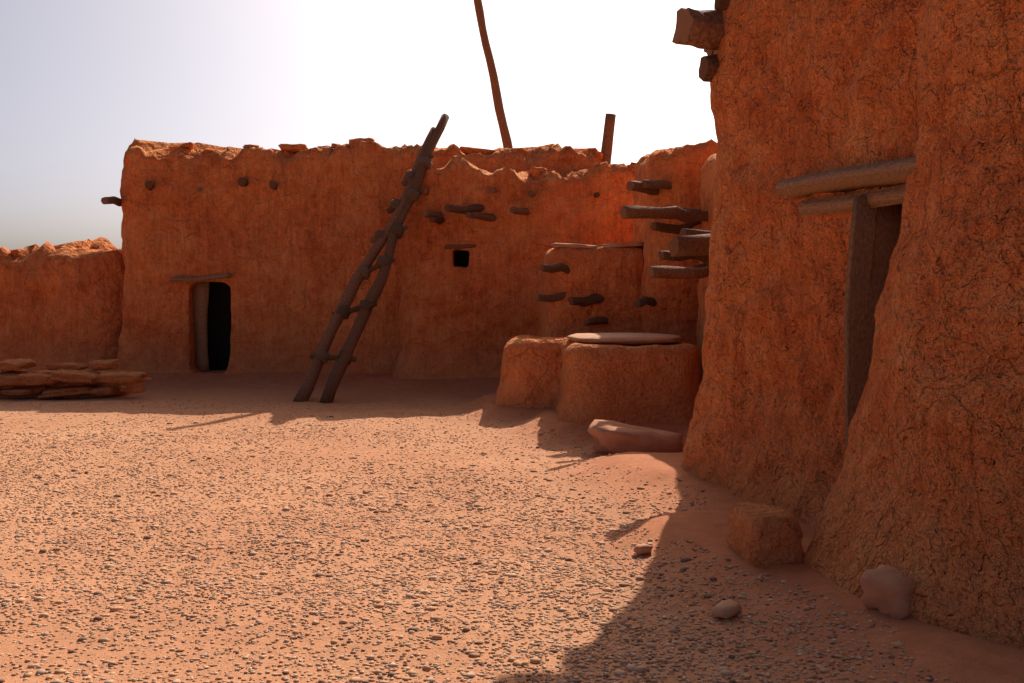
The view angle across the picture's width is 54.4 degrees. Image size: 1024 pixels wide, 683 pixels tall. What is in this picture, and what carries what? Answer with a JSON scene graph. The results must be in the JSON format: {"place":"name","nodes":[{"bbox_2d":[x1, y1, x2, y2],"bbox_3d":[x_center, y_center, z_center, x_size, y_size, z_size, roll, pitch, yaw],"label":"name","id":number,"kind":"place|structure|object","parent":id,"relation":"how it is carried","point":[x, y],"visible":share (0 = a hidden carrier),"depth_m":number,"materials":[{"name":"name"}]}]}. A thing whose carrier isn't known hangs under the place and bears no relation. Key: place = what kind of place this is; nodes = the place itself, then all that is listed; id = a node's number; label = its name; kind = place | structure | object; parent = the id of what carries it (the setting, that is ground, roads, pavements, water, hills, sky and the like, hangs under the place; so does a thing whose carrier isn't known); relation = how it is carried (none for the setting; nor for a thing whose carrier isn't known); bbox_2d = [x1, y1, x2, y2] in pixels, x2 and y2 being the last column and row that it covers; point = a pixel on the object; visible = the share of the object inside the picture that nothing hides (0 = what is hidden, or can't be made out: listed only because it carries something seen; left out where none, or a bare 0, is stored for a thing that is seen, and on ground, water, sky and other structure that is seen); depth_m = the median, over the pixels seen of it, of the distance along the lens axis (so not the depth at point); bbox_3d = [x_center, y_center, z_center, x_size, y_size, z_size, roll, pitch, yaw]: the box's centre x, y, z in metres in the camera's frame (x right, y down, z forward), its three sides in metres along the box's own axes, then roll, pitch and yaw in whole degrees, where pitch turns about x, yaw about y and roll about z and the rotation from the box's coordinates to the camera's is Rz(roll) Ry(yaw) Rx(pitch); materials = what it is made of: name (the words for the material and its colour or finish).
{"place":"outdoors","nodes":[
{"label":"outdoors","id":0,"kind":"place"},
{"bbox_2d":[0,0,716,249],"label":"sky","id":1,"kind":"structure","parent":0,"point":[81,80],"materials":[{"name":"white"}]},
{"bbox_2d":[0,369,1023,682],"bbox_3d":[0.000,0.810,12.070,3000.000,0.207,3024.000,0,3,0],"label":"terrain","id":2,"kind":"structure","parent":0,"point":[946,653],"depth_m":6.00,"materials":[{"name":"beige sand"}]},
{"bbox_2d":[0,237,121,360],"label":"wall","id":3,"kind":"structure","parent":2,"relation":"on","point":[20,301],"depth_m":17.41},
{"bbox_2d":[10,249,51,256],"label":"parapet stones","id":4,"kind":"object","parent":3,"relation":"on","point":[17,252],"visible":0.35,"depth_m":17.70,"materials":[{"name":"orange stone"}]},
{"bbox_2d":[0,369,146,397],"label":"stone slabs","id":5,"kind":"structure","parent":2,"relation":"on","point":[137,387],"depth_m":13.90,"materials":[{"name":"brown stone"}]},
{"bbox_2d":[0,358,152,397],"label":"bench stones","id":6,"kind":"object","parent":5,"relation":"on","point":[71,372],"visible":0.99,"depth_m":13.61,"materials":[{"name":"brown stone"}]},
{"bbox_2d":[26,245,125,370],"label":"wall","id":7,"kind":"structure","parent":2,"relation":"on","point":[81,297],"depth_m":16.82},
{"bbox_2d":[110,138,602,374],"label":"house","id":8,"kind":"structure","parent":2,"relation":"on","point":[290,252],"depth_m":16.09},
{"bbox_2d":[101,177,277,205],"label":"roof beam ends","id":9,"kind":"object","parent":8,"relation":"attached to","point":[242,182],"visible":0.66,"depth_m":15.97,"materials":[{"name":"brown wood"}]},
{"bbox_2d":[169,273,231,281],"bbox_3d":[-5.001,-1.040,16.140,0.951,0.150,0.502,0,3,0],"label":"door lintel","id":10,"kind":"structure","parent":8,"relation":"attached to","point":[197,279],"depth_m":15.97,"materials":[{"name":"brown wood"}]},
{"bbox_2d":[193,282,209,371],"bbox_3d":[-5.103,-0.250,16.337,0.298,1.500,0.086,0,3,0],"label":"door","id":11,"kind":"structure","parent":8,"relation":"attached to","point":[200,299],"depth_m":16.29,"materials":[{"name":"brown wood"}]},
{"bbox_2d":[178,370,225,374],"bbox_3d":[-4.953,0.628,16.214,1.018,0.302,0.744,0,3,0],"label":"door threshold","id":12,"kind":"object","parent":8,"relation":"attached to","point":[219,372],"depth_m":15.95,"materials":[{"name":"brown wood"}]},
{"bbox_2d":[207,282,230,369],"bbox_3d":[-4.880,-0.297,16.632,1.600,2.000,0.100,0,3,0],"label":"dark door","id":13,"kind":"structure","parent":8,"relation":"attached to","point":[219,321],"depth_m":16.58,"materials":[{"name":"black"}]},
{"bbox_2d":[168,138,602,158],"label":"parapet stones","id":14,"kind":"object","parent":8,"relation":"on","point":[184,148],"visible":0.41,"depth_m":16.23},
{"bbox_2d":[474,0,512,147],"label":"wooden pole","id":15,"kind":"object","parent":8,"relation":"on","point":[498,105],"visible":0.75,"depth_m":19.17,"materials":[{"name":"brown wood"}]},
{"bbox_2d":[293,113,448,402],"bbox_3d":[-1.867,-1.344,14.453,0.612,4.318,3.245,2,4,34],"label":"ladder","id":16,"kind":"object","parent":2,"relation":"on","point":[390,238],"visible":0.94,"depth_m":14.13,"materials":[{"name":"brown wood"}]},
{"bbox_2d":[314,157,432,364],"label":"ladder lashings","id":17,"kind":"object","parent":16,"relation":"attached to","point":[365,272],"visible":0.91,"depth_m":14.32,"materials":[{"name":"brown fabric"}]},
{"bbox_2d":[392,155,634,379],"bbox_3d":[0.438,-1.103,16.866,5.017,3.680,3.878,0,3,0],"label":"house annex","id":18,"kind":"object","parent":2,"relation":"on","point":[476,315],"visible":0.53,"depth_m":15.22,"materials":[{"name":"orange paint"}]},
{"bbox_2d":[445,244,475,248],"bbox_3d":[-0.785,-1.451,15.206,0.490,0.076,0.075,0,3,0],"label":"window lintel","id":19,"kind":"structure","parent":18,"relation":"on","point":[460,246],"depth_m":15.18,"materials":[{"name":"brown wood"}]},
{"bbox_2d":[454,251,468,266],"bbox_3d":[-0.780,-1.296,15.751,0.600,0.600,0.050,0,3,0],"label":"dark window","id":20,"kind":"structure","parent":18,"relation":"attached to","point":[461,258],"depth_m":15.72,"materials":[{"name":"black"}]},
{"bbox_2d":[421,187,599,224],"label":"roof beam ends","id":21,"kind":"object","parent":18,"relation":"attached to","point":[438,218],"visible":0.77,"depth_m":14.94,"materials":[{"name":"brown wood"}]},
{"bbox_2d":[481,162,635,178],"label":"parapet stones","id":22,"kind":"object","parent":18,"relation":"on","point":[534,172],"visible":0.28,"depth_m":15.38,"materials":[{"name":"orange stone"}]},
{"bbox_2d":[601,113,615,163],"bbox_3d":[1.554,-3.158,16.395,0.328,1.165,0.201,3,5,41],"label":"wooden post","id":23,"kind":"object","parent":18,"relation":"on","point":[607,139],"visible":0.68,"depth_m":16.30,"materials":[{"name":"brown wood"}]},
{"bbox_2d":[493,335,568,407],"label":"block","id":24,"kind":"structure","parent":2,"relation":"on","point":[531,365],"depth_m":11.66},
{"bbox_2d":[538,246,643,335],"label":"step block","id":25,"kind":"structure","parent":2,"relation":"on","point":[612,276],"depth_m":12.96,"materials":[{"name":"brown brick"}]},
{"bbox_2d":[551,242,643,247],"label":"coping slab","id":26,"kind":"structure","parent":25,"relation":"on","point":[631,244],"depth_m":13.04,"materials":[{"name":"brown wood"}]},
{"bbox_2d":[535,180,671,325],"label":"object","id":27,"kind":"object","parent":25,"relation":"attached to","point":[650,187],"visible":0.73,"depth_m":12.74,"materials":[{"name":"brown wood"}]},
{"bbox_2d":[552,339,699,423],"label":"block","id":28,"kind":"structure","parent":2,"relation":"on","point":[640,383],"depth_m":10.37,"materials":[{"name":"brick"}]},
{"bbox_2d":[566,333,681,343],"bbox_3d":[1.256,-0.040,11.172,1.292,0.092,1.201,0,3,0],"label":"stone slab","id":29,"kind":"object","parent":28,"relation":"on","point":[627,338],"depth_m":10.71,"materials":[{"name":"stone"}]},
{"bbox_2d":[587,419,683,453],"bbox_3d":[1.220,0.969,9.379,1.022,0.452,0.668,0,3,0],"label":"rock","id":30,"kind":"object","parent":2,"relation":"on","point":[611,437],"visible":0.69,"depth_m":9.11,"materials":[{"name":"brown stone"}]},
{"bbox_2d":[634,543,652,554],"bbox_3d":[0.749,1.186,5.680,0.111,0.065,0.088,0,3,0],"label":"stone","id":31,"kind":"object","parent":2,"relation":"on","point":[642,549],"visible":1,"depth_m":5.65,"materials":[{"name":"brown stone"}]},
{"bbox_2d":[632,139,716,345],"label":"wall","id":32,"kind":"structure","parent":2,"relation":"on","point":[674,310],"depth_m":12.56,"materials":[{"name":"orange paint"}]},
{"bbox_2d":[620,205,709,278],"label":"stone steps","id":33,"kind":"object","parent":32,"relation":"attached to","point":[688,242],"visible":0.57,"depth_m":10.34,"materials":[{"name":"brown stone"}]},
{"bbox_2d":[696,153,715,385],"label":"wall","id":34,"kind":"structure","parent":2,"relation":"on","point":[708,172],"depth_m":11.47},
{"bbox_2d":[711,600,741,618],"bbox_3d":[1.003,1.248,4.632,0.110,0.069,0.163,3,4,39],"label":"stone","id":35,"kind":"object","parent":2,"relation":"on","point":[725,609],"visible":1,"depth_m":4.59,"materials":[{"name":"brown stone"}]},
{"bbox_2d":[726,501,804,566],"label":"stone block","id":36,"kind":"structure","parent":2,"relation":"on","point":[763,535],"depth_m":5.18,"materials":[{"name":"brown stone"}]},
{"bbox_2d":[681,0,922,527],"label":"wall","id":37,"kind":"structure","parent":2,"relation":"on","point":[801,87],"depth_m":6.58,"materials":[{"name":"orange paint"}]},
{"bbox_2d":[672,0,729,81],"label":"roof beams","id":38,"kind":"structure","parent":37,"relation":"attached to","point":[702,29],"depth_m":7.44,"materials":[{"name":"brown wood"}]},
{"bbox_2d":[775,156,916,198],"bbox_3d":[2.037,-0.921,5.734,0.280,0.184,1.601,-1,4,-17],"label":"door lintel","id":39,"kind":"structure","parent":37,"relation":"attached to","point":[875,175],"depth_m":5.79,"materials":[{"name":"brown wood"}]},
{"bbox_2d":[798,185,905,215],"bbox_3d":[2.179,-0.825,5.684,0.301,0.143,1.501,-1,4,-17],"label":"door lintel","id":40,"kind":"structure","parent":37,"relation":"attached to","point":[890,196],"depth_m":5.88,"materials":[{"name":"brown wood"}]},
{"bbox_2d":[843,195,901,450],"bbox_3d":[2.268,0.198,5.880,0.707,2.100,0.100,-1,4,-17],"label":"doorway","id":41,"kind":"structure","parent":37,"relation":"attached to","point":[860,301],"depth_m":5.75,"materials":[{"name":"brown wood"}]},
{"bbox_2d":[860,565,914,619],"bbox_3d":[1.764,1.127,4.501,0.371,0.229,0.273,-2,4,-30],"label":"pale rock","id":42,"kind":"object","parent":2,"relation":"on","point":[887,589],"visible":0.57,"depth_m":4.39,"materials":[{"name":"brown stone"}]},
{"bbox_2d":[803,0,1023,648],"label":"buttress","id":43,"kind":"object","parent":2,"relation":"on","point":[927,493],"visible":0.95,"depth_m":4.51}
]}

